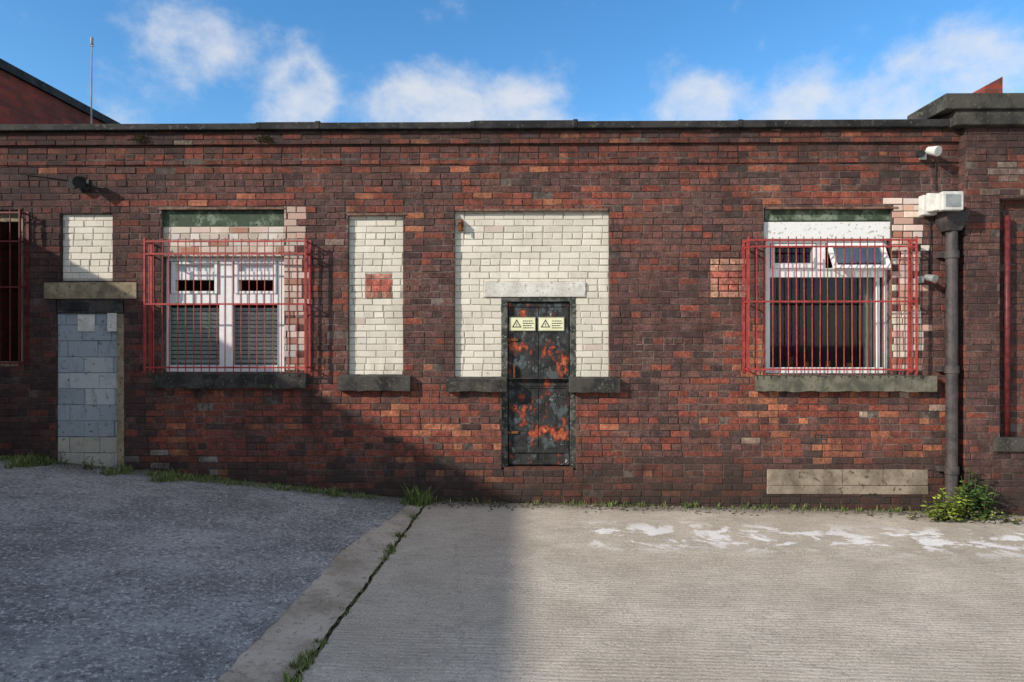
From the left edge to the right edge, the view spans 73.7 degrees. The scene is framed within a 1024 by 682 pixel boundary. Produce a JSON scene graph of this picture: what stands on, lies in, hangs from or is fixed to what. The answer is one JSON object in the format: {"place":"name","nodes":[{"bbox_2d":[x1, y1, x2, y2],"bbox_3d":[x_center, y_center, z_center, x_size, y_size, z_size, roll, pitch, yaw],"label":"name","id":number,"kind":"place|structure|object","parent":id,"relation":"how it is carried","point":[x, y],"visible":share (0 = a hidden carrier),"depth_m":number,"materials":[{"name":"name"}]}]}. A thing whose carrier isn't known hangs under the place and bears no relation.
{"place":"outdoors","nodes":[
{"label":"outdoors","id":0,"kind":"place"},
{"bbox_2d":[241,421,575,679],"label":"ground","id":1,"kind":"structure","parent":0,"point":[327,635],"depth_m":5.30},
{"bbox_2d":[0,58,120,360],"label":"brick warehouse","id":2,"kind":"structure","parent":1,"relation":"on","point":[26,98],"depth_m":9.46,"materials":[{"name":"brick"},{"name":"felt"}]},
{"bbox_2d":[172,244,880,366],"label":"rooms","id":3,"kind":"object","parent":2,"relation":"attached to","point":[784,319],"visible":0.02,"depth_m":9.54,"materials":[{"name":"paint"}]},
{"bbox_2d":[0,457,408,681],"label":"concrete ramp","id":4,"kind":"structure","parent":1,"relation":"on","point":[136,577],"depth_m":5.20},
{"bbox_2d":[22,452,116,468],"bbox_3d":[-5.147,1.402,7.903,1.084,0.211,0.382,0,0,1],"label":"leafy weed","id":5,"kind":"object","parent":4,"relation":"on","point":[84,465],"visible":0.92,"depth_m":7.88,"materials":[{"name":"green plant"}]},
{"bbox_2d":[217,501,425,681],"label":"concrete strip","id":6,"kind":"object","parent":1,"relation":"on","point":[310,614],"visible":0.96,"depth_m":4.68,"materials":[{"name":"grey concrete"}]},
{"bbox_2d":[0,142,957,510],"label":"wall mortar","id":7,"kind":"object","parent":1,"relation":"on","point":[444,458],"depth_m":8.01,"materials":[{"name":"grey concrete"}]},
{"bbox_2d":[0,213,23,365],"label":"side window frame","id":8,"kind":"object","parent":7,"relation":"attached to","point":[4,217],"visible":0.27,"depth_m":8.18,"materials":[{"name":"red painted iron"},{"name":"glass"},{"name":"timber"}]},
{"bbox_2d":[44,282,136,466],"bbox_3d":[-4.981,0.420,8.094,1.106,2.223,0.072,0,0,1],"label":"blocked door stone surround","id":9,"kind":"object","parent":7,"relation":"attached to","point":[105,290],"visible":0.77,"depth_m":8.06,"materials":[{"name":"beige stone"}]},
{"bbox_2d":[58,314,116,467],"bbox_3d":[-5.039,0.598,8.115,0.725,1.837,0.020,0,0,1],"label":"bricked-up doorway","id":10,"kind":"structure","parent":9,"relation":"in","point":[93,419],"depth_m":8.11,"materials":[{"name":"grey concrete"}]},
{"bbox_2d":[57,300,123,312],"bbox_3d":[-4.997,-0.409,8.098,0.790,0.154,0.035,0,0,1],"label":"blocked door transom","id":11,"kind":"object","parent":9,"relation":"attached to","point":[106,306],"visible":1,"depth_m":8.08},
{"bbox_2d":[58,299,123,452],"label":"blocked door joints","id":12,"kind":"object","parent":9,"relation":"in","point":[97,356],"visible":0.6,"depth_m":8.12,"materials":[{"name":"grey concrete"}]},
{"bbox_2d":[78,313,116,331],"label":"pale patches","id":13,"kind":"object","parent":9,"relation":"attached to","point":[86,323],"visible":1,"depth_m":8.10,"materials":[{"name":"paint"}]},
{"bbox_2d":[143,238,310,373],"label":"window guard bars","id":14,"kind":"object","parent":7,"relation":"attached to","point":[150,304],"depth_m":7.90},
{"bbox_2d":[63,211,608,376],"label":"painted infill bricks","id":15,"kind":"object","parent":7,"relation":"attached to","point":[463,278],"visible":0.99,"depth_m":8.06,"materials":[{"name":"white brick"}]},
{"bbox_2d":[366,274,392,297],"bbox_3d":[-1.572,-0.649,8.073,0.318,0.286,0.019,0,0,1],"label":"red brick patch","id":16,"kind":"object","parent":15,"relation":"attached to","point":[378,290],"visible":1,"depth_m":8.07,"materials":[{"name":"red brick"}]},
{"bbox_2d":[458,219,463,230],"bbox_3d":[-0.601,-1.363,8.019,0.060,0.153,0.107,0,0,1],"label":"rusty bracket","id":17,"kind":"object","parent":15,"relation":"attached to","point":[460,225],"visible":1,"depth_m":8.00,"materials":[{"name":"brown metal"}]},
{"bbox_2d":[338,374,410,391],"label":"infill sill","id":18,"kind":"structure","parent":7,"relation":"attached to","point":[375,382],"depth_m":7.93,"materials":[{"name":"stone"}]},
{"bbox_2d":[445,377,506,391],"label":"infill sill","id":19,"kind":"structure","parent":7,"relation":"attached to","point":[481,384],"depth_m":7.92,"materials":[{"name":"stone"}]},
{"bbox_2d":[158,207,897,215],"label":"steel lintel strips","id":20,"kind":"object","parent":7,"relation":"attached to","point":[511,210],"visible":1,"depth_m":8.00,"materials":[{"name":"brown metal"}]},
{"bbox_2d":[501,297,575,468],"bbox_3d":[0.317,0.495,8.111,0.885,2.017,0.130,0,0,1],"label":"door frame","id":21,"kind":"object","parent":7,"relation":"attached to","point":[572,364],"visible":0.86,"depth_m":8.05,"materials":[{"name":"grey metal"}]},
{"bbox_2d":[508,302,568,464],"bbox_3d":[0.317,0.507,8.105,0.725,1.932,0.062,0,0,1],"label":"door leaf","id":22,"kind":"object","parent":21,"relation":"attached to","point":[525,449],"visible":0.96,"depth_m":8.10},
{"bbox_2d":[509,317,535,330],"bbox_3d":[0.124,-0.201,8.078,0.309,0.162,0.006,0,0,1],"label":"warning sign","id":23,"kind":"object","parent":22,"relation":"attached to","point":[522,323],"visible":1,"depth_m":8.08,"materials":[{"name":"beige plastic"}]},
{"bbox_2d":[508,338,563,433],"bbox_3d":[0.277,0.533,8.072,0.666,1.130,0.050,0,0,1],"label":"door ironmongery","id":24,"kind":"object","parent":22,"relation":"attached to","point":[561,375],"depth_m":8.08,"materials":[{"name":"black metal"}]},
{"bbox_2d":[538,317,563,330],"bbox_3d":[0.464,-0.201,8.074,0.309,0.162,0.006,0,0,1],"label":"warning sign","id":25,"kind":"object","parent":22,"relation":"attached to","point":[550,323],"visible":1,"depth_m":8.07,"materials":[{"name":"beige plastic"}]},
{"bbox_2d":[568,376,619,392],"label":"infill sill","id":26,"kind":"structure","parent":7,"relation":"attached to","point":[594,384],"depth_m":7.90,"materials":[{"name":"stone"}]},
{"bbox_2d":[787,357,851,366],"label":"items on window board","id":27,"kind":"object","parent":7,"relation":"attached to","point":[807,363],"visible":0.56,"depth_m":8.23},
{"bbox_2d":[764,241,886,372],"bbox_3d":[3.737,-0.410,8.099,1.489,1.585,0.091,0,0,1],"label":"window frame","id":28,"kind":"object","parent":7,"relation":"attached to","point":[816,267],"visible":0.7,"depth_m":8.07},
{"bbox_2d":[828,243,890,269],"bbox_3d":[4.040,-0.987,7.949,0.658,0.330,0.212,0,0,1],"label":"open fanlight","id":29,"kind":"object","parent":28,"relation":"attached to","point":[887,266],"visible":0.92,"depth_m":7.89,"materials":[{"name":"white plastic"}]},
{"bbox_2d":[833,247,885,264],"bbox_3d":[4.040,-0.987,7.949,0.568,0.237,0.140,0,0,1],"label":"open fanlight pane","id":30,"kind":"object","parent":29,"relation":"attached to","point":[856,256],"visible":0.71,"depth_m":7.95,"materials":[{"name":"glass"}]},
{"bbox_2d":[764,210,888,221],"bbox_3d":[3.710,-1.483,8.099,1.477,0.138,0.180,0,0,1],"label":"window head board","id":31,"kind":"object","parent":7,"relation":"attached to","point":[826,215],"depth_m":8.01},
{"bbox_2d":[764,222,889,238],"bbox_3d":[3.695,-1.297,8.092,1.490,0.199,0.195,0,0,1],"label":"window head panel","id":32,"kind":"object","parent":7,"relation":"attached to","point":[830,230],"visible":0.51,"depth_m":7.99,"materials":[{"name":"white paint"}]},
{"bbox_2d":[863,279,873,366],"bbox_3d":[4.345,-0.192,8.240,0.204,1.107,0.035,0,0,1],"label":"curtain","id":33,"kind":"object","parent":7,"relation":"hanging from","point":[870,324],"visible":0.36,"depth_m":8.25,"materials":[{"name":"grey fabric"}]},
{"bbox_2d":[0,142,958,510],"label":"front wall bricks","id":34,"kind":"object","parent":1,"relation":"on","point":[348,404],"visible":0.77,"depth_m":8.00,"materials":[{"name":"red brick"}]},
{"bbox_2d":[0,209,28,365],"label":"window guard bars","id":35,"kind":"object","parent":34,"relation":"attached to","point":[19,287],"depth_m":7.96,"materials":[{"name":"red metal"}]},
{"bbox_2d":[67,176,89,190],"bbox_3d":[-5.057,-1.842,7.938,0.222,0.164,0.272,0,0,-22],"label":"bulkhead lamp","id":36,"kind":"object","parent":34,"relation":"attached to","point":[82,183],"visible":1,"depth_m":7.88,"materials":[{"name":"black plastic"}]},
{"bbox_2d":[163,227,283,256],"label":"window head bricks","id":37,"kind":"object","parent":34,"relation":"attached to","point":[223,236],"depth_m":8.10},
{"bbox_2d":[163,210,283,226],"bbox_3d":[-3.433,-1.461,8.194,1.481,0.202,0.190,0,0,1],"label":"window head board","id":38,"kind":"object","parent":34,"relation":"attached to","point":[186,218],"depth_m":8.10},
{"bbox_2d":[164,226,283,256],"bbox_3d":[-3.437,-1.182,8.197,1.474,0.356,0.183,0,0,1],"label":"window head mortar","id":39,"kind":"object","parent":34,"relation":"attached to","point":[230,239],"depth_m":8.11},
{"bbox_2d":[166,257,283,371],"bbox_3d":[-3.452,-0.313,8.201,1.470,1.385,0.095,0,0,1],"label":"window frame","id":40,"kind":"object","parent":34,"relation":"in","point":[221,289],"visible":0.66,"depth_m":8.17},
{"bbox_2d":[171,308,277,364],"bbox_3d":[-3.490,-0.042,8.264,1.461,0.717,0.028,0,0,1],"label":"venetian blind","id":41,"kind":"object","parent":40,"relation":"attached to","point":[213,329],"visible":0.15,"depth_m":8.26,"materials":[{"name":"grey metal"}]},
{"bbox_2d":[178,265,272,270],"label":"frosted panes","id":42,"kind":"object","parent":40,"relation":"in","point":[244,267],"visible":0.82,"depth_m":8.20,"materials":[{"name":"white glass"}]},
{"bbox_2d":[152,372,307,388],"bbox_3d":[-3.305,0.463,8.048,1.808,0.195,0.198,0,0,1],"label":"window sill","id":43,"kind":"structure","parent":34,"relation":"attached to","point":[221,380],"depth_m":7.96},
{"bbox_2d":[63,211,608,376],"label":"painted infill joints","id":44,"kind":"object","parent":34,"relation":"attached to","point":[391,273],"visible":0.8,"depth_m":8.06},
{"bbox_2d":[0,128,959,165],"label":"corbel bricks","id":45,"kind":"object","parent":34,"relation":"attached to","point":[474,138],"visible":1,"depth_m":7.98,"materials":[{"name":"brown brick"}]},
{"bbox_2d":[130,134,269,141],"bbox_3d":[-3.643,-2.372,7.987,1.675,0.104,0.050,0,0,1],"label":"wall fern","id":46,"kind":"object","parent":45,"relation":"attached to","point":[262,138],"depth_m":7.99,"materials":[{"name":"green plant"}]},
{"bbox_2d":[0,119,949,131],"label":"felt coping","id":47,"kind":"object","parent":45,"relation":"on","point":[574,124],"visible":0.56,"depth_m":7.91,"materials":[{"name":"black"}]},
{"bbox_2d":[25,160,935,273],"bbox_3d":[-0.417,-1.440,7.995,10.676,1.327,0.015,0,0,1],"label":"cable","id":48,"kind":"object","parent":45,"relation":"attached to","point":[929,217],"visible":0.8,"depth_m":7.92,"materials":[{"name":"black plastic"}]},
{"bbox_2d":[0,128,959,164],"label":"corbel mortar","id":49,"kind":"object","parent":34,"relation":"attached to","point":[639,139],"visible":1,"depth_m":7.99,"materials":[{"name":"concrete"}]},
{"bbox_2d":[504,465,572,469],"bbox_3d":[0.315,1.519,8.077,0.812,0.068,0.138,0,0,1],"label":"door threshold","id":50,"kind":"object","parent":34,"relation":"attached to","point":[513,467],"depth_m":8.02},
{"bbox_2d":[284,198,932,370],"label":"painted window jambs","id":51,"kind":"object","parent":34,"relation":"attached to","point":[898,217],"visible":0.84,"depth_m":7.94,"materials":[{"name":"white brick"}]},
{"bbox_2d":[711,259,745,296],"bbox_3d":[2.523,-0.732,7.958,0.410,0.448,0.019,0,0,1],"label":"brick patch","id":52,"kind":"object","parent":34,"relation":"attached to","point":[735,278],"visible":1,"depth_m":7.96,"materials":[{"name":"red brick"}]},
{"bbox_2d":[814,434,826,443],"bbox_3d":[3.591,1.141,7.960,0.151,0.114,0.030,0,0,1],"label":"air brick","id":53,"kind":"object","parent":34,"relation":"attached to","point":[820,438],"visible":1,"depth_m":7.95,"materials":[{"name":"paint"}]},
{"bbox_2d":[742,236,917,374],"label":"window guard bars","id":54,"kind":"object","parent":34,"relation":"in","point":[910,301],"depth_m":7.80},
{"bbox_2d":[755,373,936,391],"bbox_3d":[3.860,0.487,7.948,2.054,0.208,0.198,0,0,1],"label":"window sill","id":55,"kind":"structure","parent":34,"relation":"attached to","point":[853,383],"depth_m":7.86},
{"bbox_2d":[767,469,927,494],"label":"sandstone plinth","id":56,"kind":"structure","parent":34,"relation":"attached to","point":[825,481],"depth_m":7.94,"materials":[{"name":"beige stone"}]},
{"bbox_2d":[918,274,937,282],"bbox_3d":[4.731,-0.714,7.815,0.145,0.104,0.240,0,0,-12],"label":"wall sensor","id":57,"kind":"object","parent":34,"relation":"attached to","point":[931,278],"depth_m":7.77,"materials":[{"name":"white plastic"}]},
{"bbox_2d":[915,146,941,159],"bbox_3d":[4.750,-2.160,7.808,0.185,0.135,0.255,0,0,-17],"label":"security camera","id":58,"kind":"object","parent":34,"relation":"attached to","point":[930,150],"visible":1,"depth_m":7.78,"materials":[{"name":"white plastic"}]},
{"bbox_2d":[918,191,963,215],"bbox_3d":[4.857,-1.572,7.742,0.241,0.247,0.420,0,0,-9],"label":"floodlight","id":59,"kind":"object","parent":34,"relation":"attached to","point":[931,204],"visible":1,"depth_m":7.60,"materials":[{"name":"white plastic"}]},
{"bbox_2d":[538,302,538,420],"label":"roof and back walls","id":60,"kind":"structure","parent":1,"relation":"on","point":[538,367],"depth_m":16.79,"materials":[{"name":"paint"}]},
{"bbox_2d":[90,37,93,123],"bbox_3d":[-6.210,-3.437,10.088,0.066,2.094,0.044,0,0,1],"label":"antenna mast","id":61,"kind":"object","parent":60,"relation":"on","point":[92,42],"visible":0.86,"depth_m":10.08,"materials":[{"name":"grey metal"}]},
{"bbox_2d":[973,77,1002,92],"bbox_3d":[6.365,-3.164,9.412,0.233,0.656,0.800,0,0,1],"label":"gable tip","id":62,"kind":"object","parent":60,"relation":"on","point":[995,86],"visible":0.23,"depth_m":9.01,"materials":[{"name":"red brick"}]},
{"bbox_2d":[299,501,1023,681],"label":"concrete yard","id":63,"kind":"structure","parent":1,"relation":"on","point":[486,593],"depth_m":5.06,"materials":[{"name":"grey concrete"}]},
{"bbox_2d":[0,450,933,681],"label":"grass weeds","id":64,"kind":"object","parent":63,"relation":"on","point":[419,499],"depth_m":7.84,"materials":[{"name":"green plant"}]},
{"bbox_2d":[0,456,976,518],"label":"rubble","id":65,"kind":"object","parent":63,"relation":"on","point":[725,508],"visible":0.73,"depth_m":7.85,"materials":[{"name":"grey stone"}]},
{"bbox_2d":[921,487,971,521],"bbox_3d":[4.814,1.778,7.536,0.549,0.413,0.362,0,0,-20],"label":"leafy weed","id":66,"kind":"object","parent":63,"relation":"on","point":[950,509],"visible":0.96,"depth_m":7.50,"materials":[{"name":"green plant"}]},
{"bbox_2d":[905,503,1023,523],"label":"leafy weed","id":67,"kind":"object","parent":63,"relation":"on","point":[990,515],"visible":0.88,"depth_m":7.51,"materials":[{"name":"green plant"}]},
{"bbox_2d":[956,468,999,517],"bbox_3d":[5.219,1.703,7.681,0.528,0.575,0.492,0,0,1],"label":"leafy weed","id":68,"kind":"object","parent":63,"relation":"on","point":[975,502],"visible":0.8,"depth_m":7.67,"materials":[{"name":"green plant"}]},
{"bbox_2d":[958,127,1023,515],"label":"pier mortar","id":69,"kind":"object","parent":1,"relation":"on","point":[996,233],"visible":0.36,"depth_m":7.81,"materials":[{"name":"grey concrete"}]},
{"bbox_2d":[934,211,968,515],"bbox_3d":[5.027,0.267,7.821,0.260,3.474,0.240,0,0,1],"label":"drainpipe","id":70,"kind":"object","parent":69,"relation":"attached to","point":[950,224],"visible":0.94,"depth_m":7.77,"materials":[{"name":"metal"}]},
{"bbox_2d":[958,127,965,501],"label":"pier side bricks","id":71,"kind":"object","parent":69,"relation":"attached to","point":[961,375],"visible":0.83,"depth_m":7.87,"materials":[{"name":"brown brick"}]},
{"bbox_2d":[965,128,1023,515],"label":"pier bricks","id":72,"kind":"object","parent":1,"relation":"on","point":[1003,179],"visible":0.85,"depth_m":7.81,"materials":[{"name":"brown brick"}]},
{"bbox_2d":[907,93,1023,128],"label":"pier coping stone","id":73,"kind":"object","parent":72,"relation":"on","point":[960,110],"visible":0.58,"depth_m":7.72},
{"bbox_2d":[1004,215,1009,435],"bbox_3d":[5.703,-0.176,7.861,0.058,2.540,0.058,0,0,1],"label":"pier recess pipe","id":74,"kind":"object","parent":72,"relation":"attached to","point":[1006,325],"visible":1,"depth_m":7.84,"materials":[{"name":"red metal"}]},
{"bbox_2d":[992,436,1023,451],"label":"pier sill","id":75,"kind":"structure","parent":72,"relation":"attached to","point":[1008,443],"depth_m":7.76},
{"bbox_2d":[0,0,1023,123],"label":"sky","id":76,"kind":"structure","parent":0,"point":[154,61],"materials":[{"name":"blue"}]},
{"bbox_2d":[484,282,585,296],"bbox_3d":[0.269,-0.607,8.075,1.198,0.177,0.084,0,0,1],"label":"door lintel","id":77,"kind":"structure","parent":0,"point":[534,289],"depth_m":8.03,"materials":[{"name":"white concrete"}]}
]}

